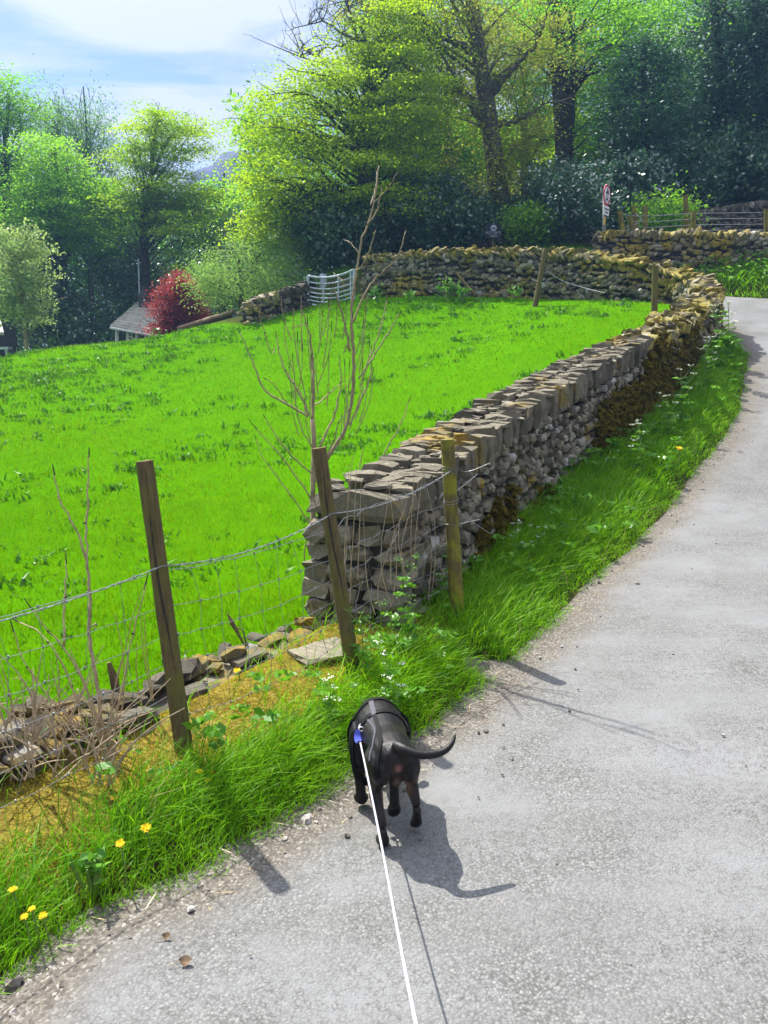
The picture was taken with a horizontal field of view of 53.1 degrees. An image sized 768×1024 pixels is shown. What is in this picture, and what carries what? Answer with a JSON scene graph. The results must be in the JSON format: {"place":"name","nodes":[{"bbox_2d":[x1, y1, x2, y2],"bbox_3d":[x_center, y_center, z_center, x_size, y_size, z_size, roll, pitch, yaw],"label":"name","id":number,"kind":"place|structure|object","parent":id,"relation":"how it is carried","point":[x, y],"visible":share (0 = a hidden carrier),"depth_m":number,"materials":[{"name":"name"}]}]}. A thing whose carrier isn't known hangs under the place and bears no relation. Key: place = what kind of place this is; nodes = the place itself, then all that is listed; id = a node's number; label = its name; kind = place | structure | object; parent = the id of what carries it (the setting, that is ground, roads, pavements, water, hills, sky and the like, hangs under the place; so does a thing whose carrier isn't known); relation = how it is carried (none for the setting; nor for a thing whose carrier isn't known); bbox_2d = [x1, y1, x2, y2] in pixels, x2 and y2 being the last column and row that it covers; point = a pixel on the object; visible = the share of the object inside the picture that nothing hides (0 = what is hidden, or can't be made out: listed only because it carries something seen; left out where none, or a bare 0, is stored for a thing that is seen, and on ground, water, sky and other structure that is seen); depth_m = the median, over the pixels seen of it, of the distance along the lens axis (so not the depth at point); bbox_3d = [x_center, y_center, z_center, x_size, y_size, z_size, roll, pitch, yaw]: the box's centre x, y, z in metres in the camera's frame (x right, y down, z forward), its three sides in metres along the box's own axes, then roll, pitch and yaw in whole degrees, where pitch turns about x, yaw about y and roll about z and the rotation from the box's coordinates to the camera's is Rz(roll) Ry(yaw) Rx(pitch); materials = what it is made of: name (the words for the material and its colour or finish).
{"place":"outdoors","nodes":[
{"label":"outdoors","id":0,"kind":"place"},
{"bbox_2d":[29,151,331,348],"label":"hills","id":1,"kind":"structure","parent":0,"point":[208,169],"depth_m":172.47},
{"bbox_2d":[0,296,767,1023],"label":"road","id":2,"kind":"structure","parent":0,"point":[628,794],"depth_m":2.53,"materials":[{"name":"asphalt"}]},
{"bbox_2d":[3,975,23,989],"bbox_3d":[-0.995,1.263,2.063,0.045,0.039,0.054,6,13,24],"label":"loose stone","id":3,"kind":"object","parent":2,"relation":"on","point":[16,981],"visible":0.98,"depth_m":2.05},
{"bbox_2d":[167,955,191,966],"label":"dead leaf","id":4,"kind":"object","parent":2,"relation":"on","point":[184,960],"visible":1,"depth_m":2.11,"materials":[{"name":"plant"}]},
{"bbox_2d":[301,813,313,824],"bbox_3d":[-0.274,1.111,2.772,0.047,0.037,0.041,-8,15,-33],"label":"loose stone","id":5,"kind":"object","parent":2,"relation":"on","point":[308,818],"visible":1,"depth_m":2.77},
{"bbox_2d":[7,353,744,1023],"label":"dry straw","id":6,"kind":"object","parent":2,"relation":"on","point":[427,685],"visible":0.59,"depth_m":3.51,"materials":[{"name":"plant"}]},
{"bbox_2d":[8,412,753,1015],"bbox_3d":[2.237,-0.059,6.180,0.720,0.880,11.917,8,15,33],"label":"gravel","id":7,"kind":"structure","parent":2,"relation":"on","point":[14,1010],"depth_m":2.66,"materials":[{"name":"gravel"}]},
{"bbox_2d":[347,697,455,847],"bbox_3d":[0.010,0.872,2.836,0.282,0.387,0.692,-4,13,-17],"label":"dog","id":8,"kind":"object","parent":2,"relation":"on","point":[393,755],"visible":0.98,"depth_m":2.62},
{"bbox_2d":[354,724,417,1023],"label":"dog leash","id":9,"kind":"object","parent":8,"relation":"attached to","point":[357,738],"visible":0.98,"depth_m":1.68,"materials":[{"name":"fabric"}]},
{"bbox_2d":[0,168,767,976],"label":"ground","id":10,"kind":"structure","parent":0,"point":[388,398],"depth_m":9.56,"materials":[{"name":"plant"}]},
{"bbox_2d":[0,316,16,356],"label":"stone barn","id":11,"kind":"structure","parent":10,"relation":"on","point":[7,337],"depth_m":28.73,"materials":[{"name":"stone"}]},
{"bbox_2d":[0,217,68,351],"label":"whitebeam tree","id":12,"kind":"object","parent":10,"relation":"on","point":[18,276],"visible":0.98,"depth_m":23.77,"materials":[{"name":"green plant"}]},
{"bbox_2d":[0,63,70,351],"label":"sycamore tree","id":13,"kind":"object","parent":10,"relation":"on","point":[9,122],"visible":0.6,"depth_m":33.19,"materials":[{"name":"green plant"}]},
{"bbox_2d":[39,911,50,948],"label":"dandelion","id":14,"kind":"object","parent":10,"relation":"on","point":[42,915],"visible":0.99,"depth_m":2.17,"materials":[{"name":"yellow plant"}]},
{"bbox_2d":[14,53,105,341],"bbox_3d":[-16.187,-12.774,39.548,4.494,18.729,6.932,0,12,0],"label":"birch tree","id":15,"kind":"object","parent":10,"relation":"on","point":[59,112],"visible":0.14,"depth_m":37.09,"materials":[{"name":"green plant"}]},
{"bbox_2d":[19,70,137,343],"bbox_3d":[-14.802,-12.270,38.151,6.870,17.370,6.531,6,14,27],"label":"birch tree","id":16,"kind":"object","parent":10,"relation":"on","point":[87,138],"visible":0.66,"depth_m":36.76,"materials":[{"name":"green plant"}]},
{"bbox_2d":[0,235,159,353],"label":"dark yew","id":17,"kind":"object","parent":10,"relation":"on","point":[73,309],"visible":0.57,"depth_m":31.32,"materials":[{"name":"green plant"}]},
{"bbox_2d":[0,176,169,340],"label":"sycamore tree","id":18,"kind":"object","parent":10,"relation":"on","point":[72,261],"visible":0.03,"depth_m":43.56,"materials":[{"name":"green plant"}]},
{"bbox_2d":[0,127,170,337],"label":"sycamore tree","id":19,"kind":"object","parent":10,"relation":"on","point":[59,180],"visible":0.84,"depth_m":30.16,"materials":[{"name":"green plant"}]},
{"bbox_2d":[64,844,111,898],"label":"nettle clump","id":20,"kind":"object","parent":10,"relation":"on","point":[92,872],"visible":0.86,"depth_m":2.36,"materials":[{"name":"green plant"}]},
{"bbox_2d":[0,447,184,786],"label":"bare shrub","id":21,"kind":"object","parent":10,"relation":"on","point":[102,734],"visible":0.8,"depth_m":2.89,"materials":[{"name":"brown plant"}]},
{"bbox_2d":[115,839,127,887],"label":"dandelion","id":22,"kind":"object","parent":10,"relation":"on","point":[119,842],"visible":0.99,"depth_m":2.40,"materials":[{"name":"yellow plant"}]},
{"bbox_2d":[110,288,171,341],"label":"stone house","id":23,"kind":"structure","parent":10,"relation":"on","point":[128,322],"depth_m":29.37,"materials":[{"name":"stone"}]},
{"bbox_2d":[58,97,256,301],"bbox_3d":[-8.936,-10.047,31.437,7.304,12.353,7.772,0,12,0],"label":"beech tree","id":24,"kind":"object","parent":10,"relation":"on","point":[152,195],"visible":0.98,"depth_m":30.20,"materials":[{"name":"green plant"}]},
{"bbox_2d":[0,617,315,785],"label":"ruined wall","id":25,"kind":"structure","parent":10,"relation":"on","point":[193,670],"depth_m":3.32,"materials":[{"name":"stone"}]},
{"bbox_2d":[107,661,120,691],"bbox_3d":[-1.224,0.775,3.493,0.056,0.200,0.038,0,12,0],"label":"broken stake","id":26,"kind":"object","parent":25,"relation":"on","point":[112,673],"visible":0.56,"depth_m":3.47,"materials":[{"name":"brown wood"}]},
{"bbox_2d":[110,581,153,710],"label":"dry stalks","id":27,"kind":"object","parent":25,"relation":"on","point":[150,691],"visible":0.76,"depth_m":3.26,"materials":[{"name":"plant"}]},
{"bbox_2d":[227,613,246,646],"bbox_3d":[-0.799,0.694,4.247,0.124,0.290,0.058,0,12,0],"label":"broken stake","id":28,"kind":"object","parent":25,"relation":"on","point":[234,626],"visible":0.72,"depth_m":4.23,"materials":[{"name":"brown wood"}]},
{"bbox_2d":[136,460,192,755],"bbox_3d":[-0.837,0.475,2.991,0.207,1.357,0.072,8,14,32],"label":"fence post","id":29,"kind":"object","parent":10,"relation":"on","point":[167,628],"visible":0.91,"depth_m":2.95,"materials":[{"name":"brown wood"}]},
{"bbox_2d":[81,204,270,304],"bbox_3d":[-8.822,-8.622,34.285,9.411,9.636,6.234,5,13,20],"label":"dark yew","id":30,"kind":"object","parent":10,"relation":"on","point":[163,261],"visible":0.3,"depth_m":33.16,"materials":[{"name":"green plant"}]},
{"bbox_2d":[136,267,218,337],"bbox_3d":[-6.815,-6.096,25.447,2.873,3.947,3.686,0,12,0],"label":"maple tree","id":31,"kind":"object","parent":10,"relation":"on","point":[176,313],"visible":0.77,"depth_m":24.59,"materials":[{"name":"red plant"}]},
{"bbox_2d":[177,309,237,329],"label":"stone wall","id":32,"kind":"structure","parent":10,"relation":"on","point":[215,318],"depth_m":23.71,"materials":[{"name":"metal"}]},
{"bbox_2d":[167,171,274,313],"bbox_3d":[-8.238,-11.354,39.794,6.983,11.865,8.944,0,12,0],"label":"sycamore tree","id":33,"kind":"object","parent":10,"relation":"on","point":[223,200],"visible":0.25,"depth_m":37.93,"materials":[{"name":"green plant"}]},
{"bbox_2d":[196,662,248,682],"bbox_3d":[-0.820,0.829,3.885,0.292,0.071,0.202,-11,16,-40],"label":"stone slab","id":34,"kind":"object","parent":10,"relation":"on","point":[211,676],"depth_m":3.81,"materials":[{"name":"stone"}]},
{"bbox_2d":[0,595,447,926],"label":"yellow moss","id":35,"kind":"object","parent":10,"relation":"on","point":[163,713],"visible":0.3,"depth_m":3.09,"materials":[{"name":"plant"}]},
{"bbox_2d":[165,222,328,318],"bbox_3d":[-3.992,-6.850,22.689,4.861,3.180,4.980,0,12,0],"label":"willow shrub","id":36,"kind":"object","parent":10,"relation":"on","point":[269,269],"visible":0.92,"depth_m":22.12,"materials":[{"name":"green plant"}]},
{"bbox_2d":[237,290,279,324],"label":"dry stone wall","id":37,"kind":"structure","parent":10,"relation":"on","point":[266,302],"depth_m":19.07,"materials":[{"name":"stone"}]},
{"bbox_2d":[268,277,316,314],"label":"dry stone wall","id":38,"kind":"structure","parent":10,"relation":"on","point":[288,295],"depth_m":19.67,"materials":[{"name":"stone"}]},
{"bbox_2d":[288,637,342,667],"bbox_3d":[-0.315,0.730,3.997,0.324,0.064,0.262,-8,15,-33],"label":"stone slab","id":39,"kind":"object","parent":10,"relation":"on","point":[295,653],"depth_m":3.93,"materials":[{"name":"stone"}]},
{"bbox_2d":[238,161,406,560],"bbox_3d":[-0.359,-0.612,4.557,0.973,2.759,0.381,0,12,0],"label":"bare sapling","id":40,"kind":"object","parent":10,"relation":"on","point":[312,404],"visible":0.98,"depth_m":4.48,"materials":[{"name":"brown plant"}]},
{"bbox_2d":[254,173,405,281],"bbox_3d":[-1.730,-8.519,23.448,4.814,3.636,5.173,0,12,0],"label":"laurel shrub","id":41,"kind":"object","parent":10,"relation":"on","point":[341,253],"visible":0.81,"depth_m":22.44,"materials":[{"name":"green plant"}]},
{"bbox_2d":[0,296,660,664],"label":"field weeds","id":42,"kind":"object","parent":10,"relation":"on","point":[49,372],"visible":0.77,"depth_m":14.29,"materials":[{"name":"green plant"}]},
{"bbox_2d":[306,268,354,305],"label":"field gate","id":43,"kind":"structure","parent":10,"relation":"on","point":[337,282],"depth_m":19.70,"materials":[{"name":"metal"}]},
{"bbox_2d":[320,674,347,736],"bbox_3d":[-0.222,0.822,3.241,0.111,0.285,0.113,-6,14,-26],"label":"cow parsley","id":44,"kind":"object","parent":10,"relation":"on","point":[326,703],"visible":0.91,"depth_m":3.24,"materials":[{"name":"green plant"}]},
{"bbox_2d":[0,294,669,719],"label":"field grass","id":45,"kind":"structure","parent":10,"relation":"on","point":[196,582],"depth_m":8.77,"materials":[{"name":"plant"}]},
{"bbox_2d":[312,447,360,676],"bbox_3d":[-0.212,0.336,3.697,0.250,1.301,0.077,3,13,13],"label":"fence post","id":46,"kind":"object","parent":10,"relation":"on","point":[335,556],"visible":0.91,"depth_m":3.65,"materials":[{"name":"brown wood"}]},
{"bbox_2d":[0,471,450,621],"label":"barbed wire","id":47,"kind":"object","parent":46,"relation":"attached to","point":[185,564],"visible":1,"depth_m":3.06,"materials":[{"name":"metal"}]},
{"bbox_2d":[190,0,506,265],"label":"beech tree","id":48,"kind":"object","parent":10,"relation":"on","point":[373,113],"visible":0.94,"depth_m":22.10,"materials":[{"name":"green plant"}]},
{"bbox_2d":[0,80,698,351],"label":"distant woodland","id":49,"kind":"object","parent":10,"relation":"on","point":[49,342],"visible":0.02,"depth_m":50.68,"materials":[{"name":"green plant"}]},
{"bbox_2d":[343,608,376,675],"bbox_3d":[-0.104,0.632,3.710,0.165,0.359,0.124,-8,14,-32],"label":"cow parsley","id":50,"kind":"object","parent":10,"relation":"on","point":[365,647],"visible":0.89,"depth_m":3.71,"materials":[{"name":"green plant"}]},
{"bbox_2d":[366,283,384,303],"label":"nettle clump","id":51,"kind":"object","parent":10,"relation":"on","point":[374,290],"visible":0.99,"depth_m":18.68,"materials":[{"name":"green plant"}]},
{"bbox_2d":[0,239,767,996],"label":"verge grass","id":52,"kind":"structure","parent":10,"relation":"on","point":[478,621],"depth_m":3.54,"materials":[{"name":"plant"}]},
{"bbox_2d":[642,206,647,230],"bbox_3d":[6.853,-7.473,20.176,0.207,1.048,0.141,0,12,0],"label":"fence post","id":53,"kind":"object","parent":52,"relation":"on","point":[645,213],"visible":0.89,"depth_m":20.08,"materials":[{"name":"brown wood"}]},
{"bbox_2d":[359,395,410,469],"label":"bare sapling","id":54,"kind":"object","parent":10,"relation":"on","point":[391,438],"visible":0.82,"depth_m":5.39,"materials":[{"name":"brown plant"}]},
{"bbox_2d":[374,640,404,703],"bbox_3d":[0.011,0.773,3.337,0.178,0.413,0.150,0,12,0],"label":"cow parsley","id":55,"kind":"object","parent":10,"relation":"on","point":[390,689],"visible":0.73,"depth_m":3.33,"materials":[{"name":"green plant"}]},
{"bbox_2d":[344,456,435,614],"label":"dry stalks","id":56,"kind":"object","parent":10,"relation":"on","point":[350,579],"visible":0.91,"depth_m":4.19,"materials":[{"name":"brown plant"}]},
{"bbox_2d":[307,0,482,187],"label":"sycamore tree","id":57,"kind":"object","parent":10,"relation":"on","point":[417,103],"visible":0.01,"depth_m":33.88,"materials":[{"name":"green plant"}]},
{"bbox_2d":[377,552,423,653],"bbox_3d":[0.078,0.484,3.903,0.250,0.580,0.216,0,12,0],"label":"cow parsley","id":58,"kind":"object","parent":10,"relation":"on","point":[408,617],"visible":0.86,"depth_m":3.87,"materials":[{"name":"green plant"}]},
{"bbox_2d":[244,0,611,237],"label":"oak tree","id":59,"kind":"object","parent":10,"relation":"on","point":[486,116],"visible":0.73,"depth_m":24.03,"materials":[{"name":"green plant"}]},
{"bbox_2d":[88,246,767,781],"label":"hedge bottom leaves","id":60,"kind":"object","parent":10,"relation":"on","point":[218,730],"visible":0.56,"depth_m":3.93,"materials":[{"name":"plant"}]},
{"bbox_2d":[352,154,503,253],"bbox_3d":[1.250,-9.233,23.882,5.005,3.903,5.288,0,12,0],"label":"laurel shrub","id":61,"kind":"object","parent":10,"relation":"on","point":[417,232],"visible":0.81,"depth_m":22.96,"materials":[{"name":"green plant"}]},
{"bbox_2d":[433,543,447,605],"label":"cow parsley","id":62,"kind":"object","parent":10,"relation":"on","point":[442,583],"visible":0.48,"depth_m":4.68,"materials":[{"name":"green plant"}]},
{"bbox_2d":[435,275,466,300],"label":"dock plant","id":63,"kind":"object","parent":10,"relation":"on","point":[451,288],"visible":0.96,"depth_m":18.09,"materials":[{"name":"green plant"}]},
{"bbox_2d":[440,438,463,622],"bbox_3d":[0.404,0.200,4.443,0.175,1.252,0.085,0,12,0],"label":"fence post","id":64,"kind":"object","parent":10,"relation":"on","point":[454,567],"visible":0.87,"depth_m":4.38,"materials":[{"name":"brown wood"}]},
{"bbox_2d":[0,481,447,807],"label":"wire netting","id":65,"kind":"object","parent":64,"relation":"attached to","point":[124,621],"visible":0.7,"depth_m":3.24,"materials":[{"name":"metal"}]},
{"bbox_2d":[442,463,489,533],"bbox_3d":[0.463,-0.091,4.410,0.277,0.400,0.181,0,12,0],"label":"wire tie","id":66,"kind":"object","parent":64,"relation":"attached to","point":[457,490],"visible":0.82,"depth_m":4.37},
{"bbox_2d":[370,0,548,194],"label":"sycamore tree","id":67,"kind":"object","parent":10,"relation":"on","point":[466,157],"visible":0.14,"depth_m":32.59,"materials":[{"name":"green plant"}]},
{"bbox_2d":[455,284,470,301],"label":"dock plant","id":68,"kind":"object","parent":10,"relation":"on","point":[460,292],"visible":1,"depth_m":17.83,"materials":[{"name":"green plant"}]},
{"bbox_2d":[455,271,477,296],"bbox_3d":[1.924,-5.336,18.015,0.617,0.614,0.096,7,14,30],"label":"broken stick","id":69,"kind":"object","parent":10,"relation":"on","point":[472,291],"visible":0.97,"depth_m":17.98,"materials":[{"name":"brown wood"}]},
{"bbox_2d":[431,177,517,247],"bbox_3d":[2.826,-9.153,24.940,4.108,3.243,4.160,0,12,0],"label":"laurel shrub","id":70,"kind":"object","parent":10,"relation":"on","point":[494,211],"visible":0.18,"depth_m":24.12,"materials":[{"name":"green plant"}]},
{"bbox_2d":[379,237,592,253],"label":"dry stone wall","id":71,"kind":"structure","parent":10,"relation":"on","point":[480,244],"depth_m":23.93,"materials":[{"name":"stone"}]},
{"bbox_2d":[485,223,501,246],"bbox_3d":[3.241,-7.633,22.907,0.474,1.809,0.106,0,12,0],"label":"name board","id":72,"kind":"object","parent":10,"relation":"on","point":[493,231],"visible":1,"depth_m":22.75,"materials":[{"name":"metal"}]},
{"bbox_2d":[301,244,726,633],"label":"dry stone wall","id":73,"kind":"structure","parent":10,"relation":"on","point":[523,436],"depth_m":7.27,"materials":[{"name":"stone"}]},
{"bbox_2d":[506,519,524,560],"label":"cow parsley","id":74,"kind":"object","parent":10,"relation":"on","point":[516,531],"visible":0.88,"depth_m":5.46,"materials":[{"name":"green plant"}]},
{"bbox_2d":[490,196,579,247],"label":"light green shrub","id":75,"kind":"object","parent":10,"relation":"on","point":[528,234],"visible":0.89,"depth_m":22.86,"materials":[{"name":"green plant"}]},
{"bbox_2d":[532,248,547,306],"bbox_3d":[3.402,-5.075,16.807,0.315,1.323,0.122,0,12,0],"label":"fence post","id":76,"kind":"object","parent":10,"relation":"on","point":[539,280],"visible":0.96,"depth_m":16.76,"materials":[{"name":"brown wood"}]},
{"bbox_2d":[449,0,632,198],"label":"beech tree","id":77,"kind":"object","parent":10,"relation":"on","point":[535,104],"visible":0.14,"depth_m":34.33,"materials":[{"name":"green plant"}]},
{"bbox_2d":[501,145,626,245],"bbox_3d":[5.667,-9.583,24.027,4.257,3.662,5.669,0,12,0],"label":"holly bush","id":78,"kind":"object","parent":10,"relation":"on","point":[560,189],"visible":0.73,"depth_m":22.86,"materials":[{"name":"green plant"}]},
{"bbox_2d":[504,0,648,186],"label":"beech tree","id":79,"kind":"object","parent":10,"relation":"on","point":[577,111],"visible":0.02,"depth_m":40.33,"materials":[{"name":"green plant"}]},
{"bbox_2d":[472,0,731,203],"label":"ash tree","id":80,"kind":"object","parent":10,"relation":"on","point":[567,122],"visible":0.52,"depth_m":27.89,"materials":[{"name":"green plant"}]},
{"bbox_2d":[602,184,609,230],"bbox_3d":[5.655,-7.104,19.828,0.164,2.501,0.504,12,17,43],"label":"road sign","id":81,"kind":"object","parent":10,"relation":"on","point":[606,200],"visible":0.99,"depth_m":19.65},
{"bbox_2d":[518,0,695,200],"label":"sycamore tree","id":82,"kind":"object","parent":10,"relation":"on","point":[589,3],"visible":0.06,"depth_m":33.06,"materials":[{"name":"green plant"}]},
{"bbox_2d":[579,126,686,232],"bbox_3d":[7.873,-10.510,25.284,3.584,4.092,5.146,0,12,0],"label":"holly bush","id":83,"kind":"object","parent":10,"relation":"on","point":[635,167],"visible":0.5,"depth_m":24.28,"materials":[{"name":"green plant"}]},
{"bbox_2d":[627,419,647,474],"bbox_3d":[2.565,-0.632,7.761,0.242,0.602,0.195,-11,17,-42],"label":"cow parsley","id":84,"kind":"object","parent":10,"relation":"on","point":[638,449],"visible":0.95,"depth_m":7.74,"materials":[{"name":"green plant"}]},
{"bbox_2d":[561,10,727,181],"bbox_3d":[8.378,-12.881,26.107,5.160,7.026,6.448,0,12,0],"label":"holly tree","id":85,"kind":"object","parent":10,"relation":"on","point":[642,108],"visible":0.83,"depth_m":24.89,"materials":[{"name":"green plant"}]},
{"bbox_2d":[651,265,657,311],"bbox_3d":[4.561,-3.466,12.960,0.177,1.318,0.110,0,12,0],"label":"fence post","id":86,"kind":"object","parent":10,"relation":"on","point":[654,301],"visible":0.65,"depth_m":12.87,"materials":[{"name":"brown wood"}]},
{"bbox_2d":[606,170,714,232],"bbox_3d":[8.231,-8.677,22.681,2.918,2.506,3.052,-8,14,-32],"label":"light green shrub","id":87,"kind":"object","parent":10,"relation":"on","point":[663,207],"visible":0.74,"depth_m":22.19,"materials":[{"name":"green plant"}]},
{"bbox_2d":[656,392,678,436],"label":"cow parsley","id":88,"kind":"object","parent":10,"relation":"on","point":[669,421],"visible":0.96,"depth_m":8.96,"materials":[{"name":"green plant"}]},
{"bbox_2d":[608,116,746,211],"bbox_3d":[9.801,-11.156,26.160,4.768,3.660,5.748,0,12,0],"label":"laurel shrub","id":89,"kind":"object","parent":10,"relation":"on","point":[699,172],"visible":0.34,"depth_m":24.80,"materials":[{"name":"green plant"}]},
{"bbox_2d":[591,225,767,273],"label":"dry stone wall","id":90,"kind":"structure","parent":10,"relation":"on","point":[698,245],"depth_m":19.00,"materials":[{"name":"stone"}]},
{"bbox_2d":[610,0,754,179],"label":"sycamore tree","id":91,"kind":"object","parent":10,"relation":"on","point":[681,39],"visible":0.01,"depth_m":35.66,"materials":[{"name":"green plant"}]},
{"bbox_2d":[672,364,697,418],"bbox_3d":[3.705,-1.444,9.528,0.301,0.762,0.274,5,13,23],"label":"cow parsley","id":92,"kind":"object","parent":10,"relation":"on","point":[681,397],"visible":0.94,"depth_m":9.51,"materials":[{"name":"green plant"}]},
{"bbox_2d":[683,195,689,228],"bbox_3d":[8.349,-7.977,21.192,0.338,1.428,0.148,0,12,0],"label":"fence post","id":93,"kind":"object","parent":10,"relation":"on","point":[686,206],"visible":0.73,"depth_m":21.08,"materials":[{"name":"brown wood"}]},
{"bbox_2d":[625,200,767,232],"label":"dry stone wall","id":94,"kind":"structure","parent":10,"relation":"on","point":[739,210],"depth_m":23.97,"materials":[{"name":"stone"}]},
{"bbox_2d":[647,0,767,181],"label":"evergreen tree","id":95,"kind":"object","parent":10,"relation":"on","point":[718,43],"visible":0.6,"depth_m":27.29,"materials":[{"name":"green plant"}]},
{"bbox_2d":[697,336,717,386],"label":"cow parsley","id":96,"kind":"object","parent":10,"relation":"on","point":[707,366],"visible":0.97,"depth_m":11.09,"materials":[{"name":"green plant"}]},
{"bbox_2d":[677,109,767,208],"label":"laurel shrub","id":97,"kind":"object","parent":10,"relation":"on","point":[753,159],"visible":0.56,"depth_m":25.83,"materials":[{"name":"green plant"}]},
{"bbox_2d":[708,303,736,367],"bbox_3d":[5.207,-2.675,11.874,0.427,1.072,0.455,8,14,32],"label":"cow parsley","id":98,"kind":"object","parent":10,"relation":"on","point":[717,346],"visible":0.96,"depth_m":11.86,"materials":[{"name":"green plant"}]},
{"bbox_2d":[687,0,767,192],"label":"evergreen tree","id":99,"kind":"object","parent":10,"relation":"on","point":[761,62],"visible":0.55,"depth_m":26.78,"materials":[{"name":"green plant"}]},
{"bbox_2d":[718,300,742,358],"bbox_3d":[5.711,-2.975,12.662,0.461,0.974,0.348,0,12,0],"label":"cow parsley","id":100,"kind":"object","parent":10,"relation":"on","point":[727,339],"visible":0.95,"depth_m":12.65,"materials":[{"name":"green plant"}]},
{"bbox_2d":[764,209,767,231],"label":"fence post","id":101,"kind":"object","parent":10,"relation":"on","point":[765,220],"visible":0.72,"depth_m":20.01,"materials":[{"name":"brown wood"}]},
{"bbox_2d":[623,212,763,230],"bbox_3d":[9.134,-7.566,20.154,6.133,0.704,0.612,0,12,0],"label":"wire fence","id":102,"kind":"object","parent":101,"relation":"attached to","point":[696,219],"visible":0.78,"depth_m":20.04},
{"bbox_2d":[0,0,767,351],"label":"sky","id":103,"kind":"structure","parent":0,"point":[187,54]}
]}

